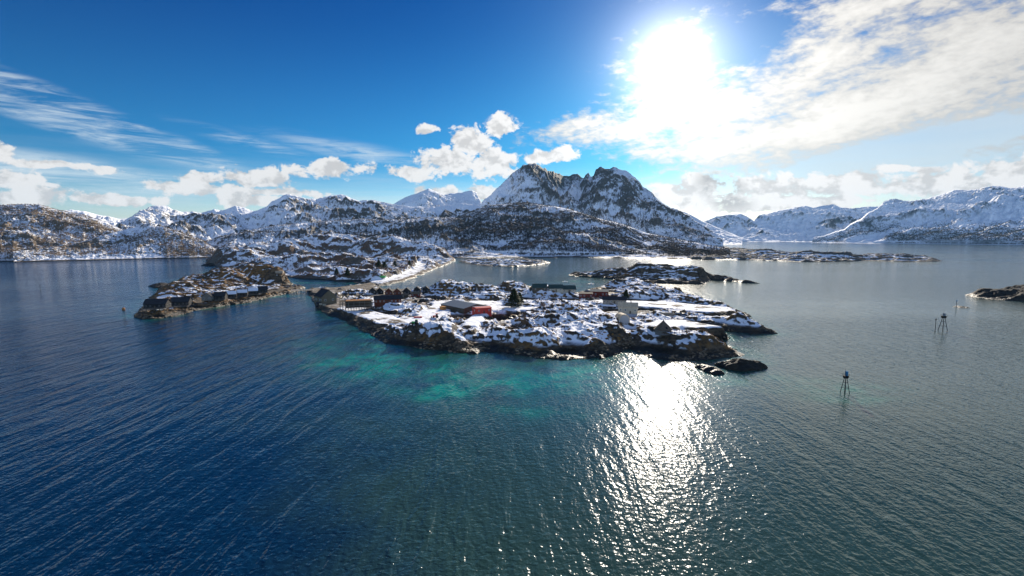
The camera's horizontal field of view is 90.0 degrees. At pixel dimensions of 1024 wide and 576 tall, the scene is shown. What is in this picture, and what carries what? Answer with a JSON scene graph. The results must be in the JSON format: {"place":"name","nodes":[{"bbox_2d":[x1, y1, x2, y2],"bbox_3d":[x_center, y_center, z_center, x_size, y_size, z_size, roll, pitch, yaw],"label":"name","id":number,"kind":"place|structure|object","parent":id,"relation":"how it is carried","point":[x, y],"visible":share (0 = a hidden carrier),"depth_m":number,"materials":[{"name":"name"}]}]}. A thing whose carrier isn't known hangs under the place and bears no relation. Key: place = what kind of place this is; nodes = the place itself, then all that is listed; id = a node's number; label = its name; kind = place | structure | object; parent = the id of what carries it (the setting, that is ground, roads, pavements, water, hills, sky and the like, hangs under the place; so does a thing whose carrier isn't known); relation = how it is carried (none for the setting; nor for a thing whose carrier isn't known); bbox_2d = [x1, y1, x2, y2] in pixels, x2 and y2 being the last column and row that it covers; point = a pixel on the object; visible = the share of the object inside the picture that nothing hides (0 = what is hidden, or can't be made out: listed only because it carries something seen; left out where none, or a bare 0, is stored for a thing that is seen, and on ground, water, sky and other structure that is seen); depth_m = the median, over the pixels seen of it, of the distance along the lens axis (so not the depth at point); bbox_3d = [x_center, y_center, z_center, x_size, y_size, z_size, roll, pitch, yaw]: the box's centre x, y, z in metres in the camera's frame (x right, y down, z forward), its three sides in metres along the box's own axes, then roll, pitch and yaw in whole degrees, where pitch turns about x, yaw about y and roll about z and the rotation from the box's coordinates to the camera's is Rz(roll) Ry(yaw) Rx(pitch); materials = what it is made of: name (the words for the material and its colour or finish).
{"place":"outdoors","nodes":[
{"label":"outdoors","id":0,"kind":"place"},
{"bbox_2d":[0,204,121,261],"bbox_3d":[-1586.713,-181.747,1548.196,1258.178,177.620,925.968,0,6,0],"label":"birch hill","id":1,"kind":"structure","parent":0,"point":[24,234],"depth_m":1592.31,"materials":[{"name":"white snow"}]},
{"bbox_2d":[0,203,123,259],"bbox_3d":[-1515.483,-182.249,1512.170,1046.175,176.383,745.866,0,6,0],"label":"birch wood","id":2,"kind":"object","parent":1,"relation":"on","point":[61,242],"visible":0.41,"depth_m":1597.93,"materials":[{"name":"brown plant"}]},
{"bbox_2d":[64,210,127,225],"bbox_3d":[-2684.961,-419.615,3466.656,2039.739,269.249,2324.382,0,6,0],"label":"fell","id":3,"kind":"structure","parent":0,"point":[111,220],"depth_m":3899.54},
{"bbox_2d":[13,226,215,261],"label":"hill","id":4,"kind":"structure","parent":0,"point":[144,248],"depth_m":1474.26,"materials":[{"name":"white snow"}]},
{"bbox_2d":[14,226,214,259],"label":"birch wood","id":5,"kind":"object","parent":4,"relation":"on","point":[182,245],"visible":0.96,"depth_m":1524.39,"materials":[{"name":"brown plant"}]},
{"bbox_2d":[115,194,481,241],"bbox_3d":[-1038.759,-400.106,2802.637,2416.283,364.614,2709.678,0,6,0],"label":"snowy range","id":6,"kind":"structure","parent":0,"point":[288,208],"depth_m":2897.55,"materials":[{"name":"white snow"}]},
{"bbox_2d":[168,215,336,239],"bbox_3d":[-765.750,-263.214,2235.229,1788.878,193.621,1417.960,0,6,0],"label":"birch wood","id":7,"kind":"object","parent":6,"relation":"on","point":[230,223],"visible":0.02,"depth_m":2280.99,"materials":[{"name":"brown plant"}]},
{"bbox_2d":[206,233,454,285],"bbox_3d":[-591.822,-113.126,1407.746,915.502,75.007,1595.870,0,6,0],"label":"wooded peninsula","id":8,"kind":"object","parent":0,"point":[333,247],"visible":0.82,"depth_m":1057.00},
{"bbox_2d":[210,233,452,277],"bbox_3d":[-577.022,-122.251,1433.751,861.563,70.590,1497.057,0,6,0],"label":"birch scrub","id":9,"kind":"object","parent":8,"relation":"on","point":[333,264],"visible":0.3,"depth_m":965.22,"materials":[{"name":"brown plant"}]},
{"bbox_2d":[375,260,382,266],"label":"spruce tree","id":10,"kind":"object","parent":8,"relation":"on","point":[378,263],"visible":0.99,"depth_m":855.68,"materials":[{"name":"green plant"}]},
{"bbox_2d":[205,217,556,257],"bbox_3d":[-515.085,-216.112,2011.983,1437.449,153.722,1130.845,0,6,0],"label":"wooded hill","id":11,"kind":"structure","parent":0,"point":[299,231],"depth_m":1937.81,"materials":[{"name":"white snow"}]},
{"bbox_2d":[206,216,547,255],"bbox_3d":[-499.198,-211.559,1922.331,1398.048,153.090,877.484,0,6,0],"label":"birch wood","id":12,"kind":"object","parent":11,"relation":"on","point":[348,221],"visible":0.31,"depth_m":1955.97,"materials":[{"name":"brown plant"}]},
{"bbox_2d":[394,188,481,206],"bbox_3d":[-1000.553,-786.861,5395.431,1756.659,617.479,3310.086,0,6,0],"label":"snow peak","id":13,"kind":"structure","parent":0,"point":[428,197],"depth_m":5749.01,"materials":[{"name":"white snow"}]},
{"bbox_2d":[0,242,1023,575],"bbox_3d":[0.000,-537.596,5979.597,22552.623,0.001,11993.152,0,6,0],"label":"sea","id":14,"kind":"structure","parent":0,"point":[292,434],"depth_m":154.60,"materials":[{"name":"liquid"}]},
{"bbox_2d":[149,283,167,287],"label":"tidal rock","id":15,"kind":"object","parent":14,"relation":"in","point":[157,285],"visible":0.69,"depth_m":618.02,"materials":[{"name":"grey stone"}]},
{"bbox_2d":[201,263,214,266],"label":"tidal rock","id":16,"kind":"object","parent":14,"relation":"in","point":[209,264],"visible":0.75,"depth_m":1058.83,"materials":[{"name":"grey stone"}]},
{"bbox_2d":[135,263,304,318],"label":"cabin islet","id":17,"kind":"object","parent":14,"relation":"in","point":[273,280],"visible":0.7,"depth_m":561.17,"materials":[{"name":"stone"}]},
{"bbox_2d":[141,298,171,314],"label":"rental cabin","id":18,"kind":"object","parent":17,"relation":"on","point":[162,303],"visible":0.97,"depth_m":384.64,"materials":[{"name":"black wood"}]},
{"bbox_2d":[170,297,192,308],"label":"rental cabin","id":19,"kind":"object","parent":17,"relation":"on","point":[182,302],"visible":0.76,"depth_m":419.36,"materials":[{"name":"black wood"}]},
{"bbox_2d":[201,292,213,300],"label":"rental cabin","id":20,"kind":"object","parent":17,"relation":"on","point":[208,296],"visible":0.77,"depth_m":442.22,"materials":[{"name":"grey wood"}]},
{"bbox_2d":[134,274,305,318],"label":"shore boulders","id":21,"kind":"object","parent":17,"relation":"on","point":[147,315],"visible":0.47,"depth_m":456.11,"materials":[{"name":"stone"}]},
{"bbox_2d":[154,265,285,297],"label":"heath scrub","id":22,"kind":"object","parent":17,"relation":"on","point":[215,277],"visible":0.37,"depth_m":585.65,"materials":[{"name":"brown plant"}]},
{"bbox_2d":[212,291,227,300],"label":"rental cabin","id":23,"kind":"object","parent":17,"relation":"on","point":[220,296],"visible":0.94,"depth_m":450.03,"materials":[{"name":"black wood"}]},
{"bbox_2d":[163,264,284,296],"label":"birch scrub","id":24,"kind":"object","parent":17,"relation":"on","point":[233,282],"visible":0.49,"depth_m":572.69,"materials":[{"name":"brown plant"}]},
{"bbox_2d":[226,290,236,298],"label":"rental cabin","id":25,"kind":"object","parent":17,"relation":"on","point":[232,294],"visible":0.66,"depth_m":477.28,"materials":[{"name":"black wood"}]},
{"bbox_2d":[237,289,247,297],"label":"rental cabin","id":26,"kind":"object","parent":17,"relation":"on","point":[242,292],"visible":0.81,"depth_m":489.71,"materials":[{"name":"black wood"}]},
{"bbox_2d":[248,287,258,295],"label":"rental cabin","id":27,"kind":"object","parent":17,"relation":"on","point":[252,291],"visible":0.85,"depth_m":506.50,"materials":[{"name":"black wood"}]},
{"bbox_2d":[257,286,267,294],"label":"rental cabin","id":28,"kind":"object","parent":17,"relation":"on","point":[262,289],"visible":0.98,"depth_m":512.39,"materials":[{"name":"black wood"}]},
{"bbox_2d":[291,289,311,292],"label":"road bridge","id":29,"kind":"structure","parent":14,"relation":"in","point":[305,290],"depth_m":549.71,"materials":[{"name":"stone"}]},
{"bbox_2d":[466,348,479,353],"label":"tidal rock","id":30,"kind":"object","parent":14,"relation":"in","point":[473,351],"visible":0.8,"depth_m":265.81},
{"bbox_2d":[459,258,549,266],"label":"bay islet","id":31,"kind":"object","parent":14,"relation":"in","point":[503,262],"visible":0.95,"depth_m":1146.04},
{"bbox_2d":[595,354,605,358],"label":"tidal rock","id":32,"kind":"object","parent":14,"relation":"in","point":[600,356],"visible":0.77,"depth_m":254.62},
{"bbox_2d":[569,262,756,283],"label":"islet","id":33,"kind":"object","parent":14,"relation":"in","point":[667,274],"visible":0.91,"depth_m":711.55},
{"bbox_2d":[694,364,724,374],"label":"tidal rock","id":34,"kind":"object","parent":14,"relation":"in","point":[712,370],"visible":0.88,"depth_m":228.61,"materials":[{"name":"grey stone"}]},
{"bbox_2d":[714,358,767,371],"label":"tidal rock","id":35,"kind":"object","parent":14,"relation":"in","point":[740,364],"visible":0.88,"depth_m":233.59,"materials":[{"name":"grey stone"}]},
{"bbox_2d":[655,247,940,261],"bbox_3d":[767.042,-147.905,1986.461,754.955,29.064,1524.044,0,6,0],"label":"long reef","id":36,"kind":"object","parent":14,"relation":"in","point":[761,254],"visible":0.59,"depth_m":1355.83},
{"bbox_2d":[659,249,933,259],"bbox_3d":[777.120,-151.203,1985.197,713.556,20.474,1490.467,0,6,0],"label":"birch scrub","id":37,"kind":"object","parent":36,"relation":"on","point":[794,256],"visible":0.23,"depth_m":1364.82,"materials":[{"name":"brown plant"}]},
{"bbox_2d":[840,370,849,393],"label":"navigation beacon","id":38,"kind":"object","parent":14,"relation":"in","point":[845,376],"visible":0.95,"depth_m":196.70,"materials":[{"name":"metal"}]},
{"bbox_2d":[938,313,947,330],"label":"navigation beacon","id":39,"kind":"object","parent":14,"relation":"in","point":[944,316],"visible":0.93,"depth_m":329.05,"materials":[{"name":"metal"}]},
{"bbox_2d":[966,285,1023,300],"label":"headland","id":40,"kind":"structure","parent":14,"relation":"in","point":[1013,293],"depth_m":503.04,"materials":[{"name":"grey stone"}]},
{"bbox_2d":[0,0,1023,220],"label":"sky","id":41,"kind":"structure","parent":0,"point":[118,109],"materials":[{"name":"blue"}]},
{"bbox_2d":[307,277,777,360],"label":"rocky island","id":42,"kind":"structure","parent":0,"point":[710,317],"depth_m":329.95,"materials":[{"name":"white snow"}]},
{"bbox_2d":[314,288,336,305],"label":"gabled warehouse","id":43,"kind":"structure","parent":42,"relation":"on","point":[324,296],"depth_m":437.80,"materials":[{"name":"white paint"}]},
{"bbox_2d":[339,298,372,312],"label":"timber pier building","id":44,"kind":"structure","parent":42,"relation":"on","point":[356,303],"depth_m":387.66,"materials":[{"name":"orange wood"}]},
{"bbox_2d":[369,287,377,293],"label":"quay cabin","id":45,"kind":"object","parent":42,"relation":"on","point":[373,290],"visible":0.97,"depth_m":508.21,"materials":[{"name":"black wood"}]},
{"bbox_2d":[377,287,384,293],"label":"quay cabin","id":46,"kind":"object","parent":42,"relation":"on","point":[380,290],"visible":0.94,"depth_m":515.95,"materials":[{"name":"black wood"}]},
{"bbox_2d":[373,295,401,306],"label":"row house","id":47,"kind":"structure","parent":42,"relation":"on","point":[380,300],"depth_m":407.15,"materials":[{"name":"orange paint"}]},
{"bbox_2d":[385,288,392,294],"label":"quay cabin","id":48,"kind":"object","parent":42,"relation":"on","point":[388,291],"visible":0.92,"depth_m":503.99,"materials":[{"name":"red paint"}]},
{"bbox_2d":[393,288,401,294],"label":"quay cabin","id":49,"kind":"object","parent":42,"relation":"on","point":[397,291],"visible":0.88,"depth_m":503.96,"materials":[{"name":"red paint"}]},
{"bbox_2d":[401,293,408,297],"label":"brown hut","id":50,"kind":"object","parent":42,"relation":"on","point":[405,295],"visible":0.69,"depth_m":489.67,"materials":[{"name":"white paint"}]},
{"bbox_2d":[403,287,410,293],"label":"quay cabin","id":51,"kind":"object","parent":42,"relation":"on","point":[406,290],"visible":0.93,"depth_m":509.61,"materials":[{"name":"black wood"}]},
{"bbox_2d":[411,291,420,296],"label":"red hut","id":52,"kind":"object","parent":42,"relation":"on","point":[416,294],"visible":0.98,"depth_m":488.66,"materials":[{"name":"paint"}]},
{"bbox_2d":[413,286,420,291],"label":"quay cabin","id":53,"kind":"object","parent":42,"relation":"on","point":[416,289],"visible":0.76,"depth_m":520.77,"materials":[{"name":"black wood"}]},
{"bbox_2d":[422,286,429,293],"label":"quay cabin","id":54,"kind":"object","parent":42,"relation":"on","point":[425,289],"visible":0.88,"depth_m":510.23,"materials":[{"name":"black wood"}]},
{"bbox_2d":[441,300,488,313],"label":"metal shed","id":55,"kind":"structure","parent":42,"relation":"on","point":[462,307],"depth_m":389.63,"materials":[{"name":"grey metal"}]},
{"bbox_2d":[472,306,491,316],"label":"red annexe","id":56,"kind":"structure","parent":42,"relation":"on","point":[482,310],"depth_m":367.79,"materials":[{"name":"paint"}]},
{"bbox_2d":[506,288,522,306],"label":"spruce tree","id":57,"kind":"object","parent":42,"relation":"on","point":[514,294],"visible":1,"depth_m":401.94,"materials":[{"name":"green plant"}]},
{"bbox_2d":[518,292,524,302],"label":"spruce tree","id":58,"kind":"object","parent":42,"relation":"on","point":[521,297],"visible":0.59,"depth_m":416.49,"materials":[{"name":"green plant"}]},
{"bbox_2d":[532,283,546,292],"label":"boathouse","id":59,"kind":"object","parent":42,"relation":"on","point":[537,288],"visible":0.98,"depth_m":484.82,"materials":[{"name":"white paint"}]},
{"bbox_2d":[308,284,774,360],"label":"shore boulders","id":60,"kind":"object","parent":42,"relation":"on","point":[561,355],"visible":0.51,"depth_m":272.38,"materials":[{"name":"stone"}]},
{"bbox_2d":[338,279,753,342],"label":"birch scrub","id":61,"kind":"object","parent":42,"relation":"on","point":[574,319],"visible":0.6,"depth_m":316.21,"materials":[{"name":"brown plant"}]},
{"bbox_2d":[347,279,754,345],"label":"heath scrub","id":62,"kind":"object","parent":42,"relation":"on","point":[629,334],"visible":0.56,"depth_m":335.56,"materials":[{"name":"brown plant"}]},
{"bbox_2d":[548,284,563,293],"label":"boathouse","id":63,"kind":"object","parent":42,"relation":"on","point":[559,288],"visible":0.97,"depth_m":486.37,"materials":[{"name":"beige paint"}]},
{"bbox_2d":[563,285,575,293],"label":"boathouse","id":64,"kind":"object","parent":42,"relation":"on","point":[568,288],"visible":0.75,"depth_m":490.52,"materials":[{"name":"beige paint"}]},
{"bbox_2d":[578,292,592,298],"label":"side wing","id":65,"kind":"structure","parent":42,"relation":"on","point":[585,294],"depth_m":469.06,"materials":[{"name":"red wood"}]},
{"bbox_2d":[590,289,608,297],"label":"fish hall","id":66,"kind":"structure","parent":42,"relation":"on","point":[597,293],"depth_m":487.35,"materials":[{"name":"red paint"}]},
{"bbox_2d":[598,304,616,308],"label":"shed","id":67,"kind":"structure","parent":42,"relation":"on","point":[609,306],"depth_m":408.05,"materials":[{"name":"black wood"}]},
{"bbox_2d":[602,296,626,304],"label":"long house","id":68,"kind":"structure","parent":42,"relation":"on","point":[607,300],"depth_m":418.45,"materials":[{"name":"wood"}]},
{"bbox_2d":[615,312,629,323],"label":"arched shelter","id":69,"kind":"object","parent":42,"relation":"on","point":[623,318],"visible":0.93,"depth_m":321.59,"materials":[{"name":"silver metal"}]},
{"bbox_2d":[620,315,628,323],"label":"door","id":70,"kind":"structure","parent":69,"relation":"in","point":[624,319],"depth_m":321.47,"materials":[{"name":"silver metal"}]},
{"bbox_2d":[623,289,629,297],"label":"spruce tree","id":71,"kind":"object","parent":42,"relation":"on","point":[625,294],"visible":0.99,"depth_m":468.97,"materials":[{"name":"green plant"}]},
{"bbox_2d":[618,301,637,313],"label":"cream house","id":72,"kind":"structure","parent":42,"relation":"on","point":[631,307],"depth_m":378.93,"materials":[{"name":"paint"}]},
{"bbox_2d":[657,312,674,315],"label":"plaza enclosure","id":73,"kind":"object","parent":42,"relation":"on","point":[668,314],"visible":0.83,"depth_m":355.79,"materials":[{"name":"grey wood"}]},
{"bbox_2d":[654,319,682,339],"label":"pointed pavilion","id":74,"kind":"structure","parent":42,"relation":"on","point":[661,327],"depth_m":277.17,"materials":[{"name":"brown wood"}]},
{"bbox_2d":[451,203,727,256],"bbox_3d":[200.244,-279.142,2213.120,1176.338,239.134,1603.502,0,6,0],"label":"forest ridge","id":75,"kind":"structure","parent":0,"point":[581,223],"depth_m":1839.63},
{"bbox_2d":[450,201,730,255],"bbox_3d":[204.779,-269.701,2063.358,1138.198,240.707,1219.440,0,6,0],"label":"birch wood","id":76,"kind":"object","parent":75,"relation":"on","point":[674,246],"visible":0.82,"depth_m":1793.17,"materials":[{"name":"brown plant"}]},
{"bbox_2d":[453,246,728,258],"bbox_3d":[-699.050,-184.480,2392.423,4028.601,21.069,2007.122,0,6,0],"label":"shore","id":77,"kind":"structure","parent":0,"point":[652,256],"depth_m":1481.66,"materials":[{"name":"white snow"}]},
{"bbox_2d":[460,246,726,257],"bbox_3d":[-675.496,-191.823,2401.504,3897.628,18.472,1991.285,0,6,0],"label":"birch scrub","id":78,"kind":"object","parent":77,"relation":"on","point":[609,252],"visible":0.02,"depth_m":1502.25,"materials":[{"name":"brown plant"}]},
{"bbox_2d":[479,163,722,246],"bbox_3d":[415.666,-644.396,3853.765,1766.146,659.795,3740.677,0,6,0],"label":"great mountain","id":79,"kind":"structure","parent":0,"point":[616,194],"depth_m":3588.30,"materials":[{"name":"white snow"}]},
{"bbox_2d":[561,201,722,247],"bbox_3d":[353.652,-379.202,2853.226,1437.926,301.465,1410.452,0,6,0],"label":"birch wood","id":80,"kind":"object","parent":79,"relation":"on","point":[660,227],"visible":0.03,"depth_m":2710.36,"materials":[{"name":"brown plant"}]},
{"bbox_2d":[682,211,741,243],"bbox_3d":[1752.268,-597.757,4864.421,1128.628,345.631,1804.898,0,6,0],"label":"snow shoulder","id":81,"kind":"object","parent":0,"point":[728,237],"visible":0.34,"depth_m":4873.93},
{"bbox_2d":[704,204,878,241],"bbox_3d":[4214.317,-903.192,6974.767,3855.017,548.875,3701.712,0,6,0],"label":"range","id":82,"kind":"structure","parent":0,"point":[802,224],"depth_m":7038.78,"materials":[{"name":"white snow"}]},
{"bbox_2d":[813,186,1023,244],"bbox_3d":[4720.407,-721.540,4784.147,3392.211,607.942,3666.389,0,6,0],"label":"fjord mountain","id":83,"kind":"structure","parent":0,"point":[996,205],"depth_m":4871.94,"materials":[{"name":"white snow"}]},
{"bbox_2d":[812,219,1023,244],"bbox_3d":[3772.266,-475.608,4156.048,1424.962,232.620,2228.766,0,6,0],"label":"birch wood","id":84,"kind":"object","parent":83,"relation":"on","point":[938,230],"visible":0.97,"depth_m":4277.61,"materials":[{"name":"brown plant"}]}
]}

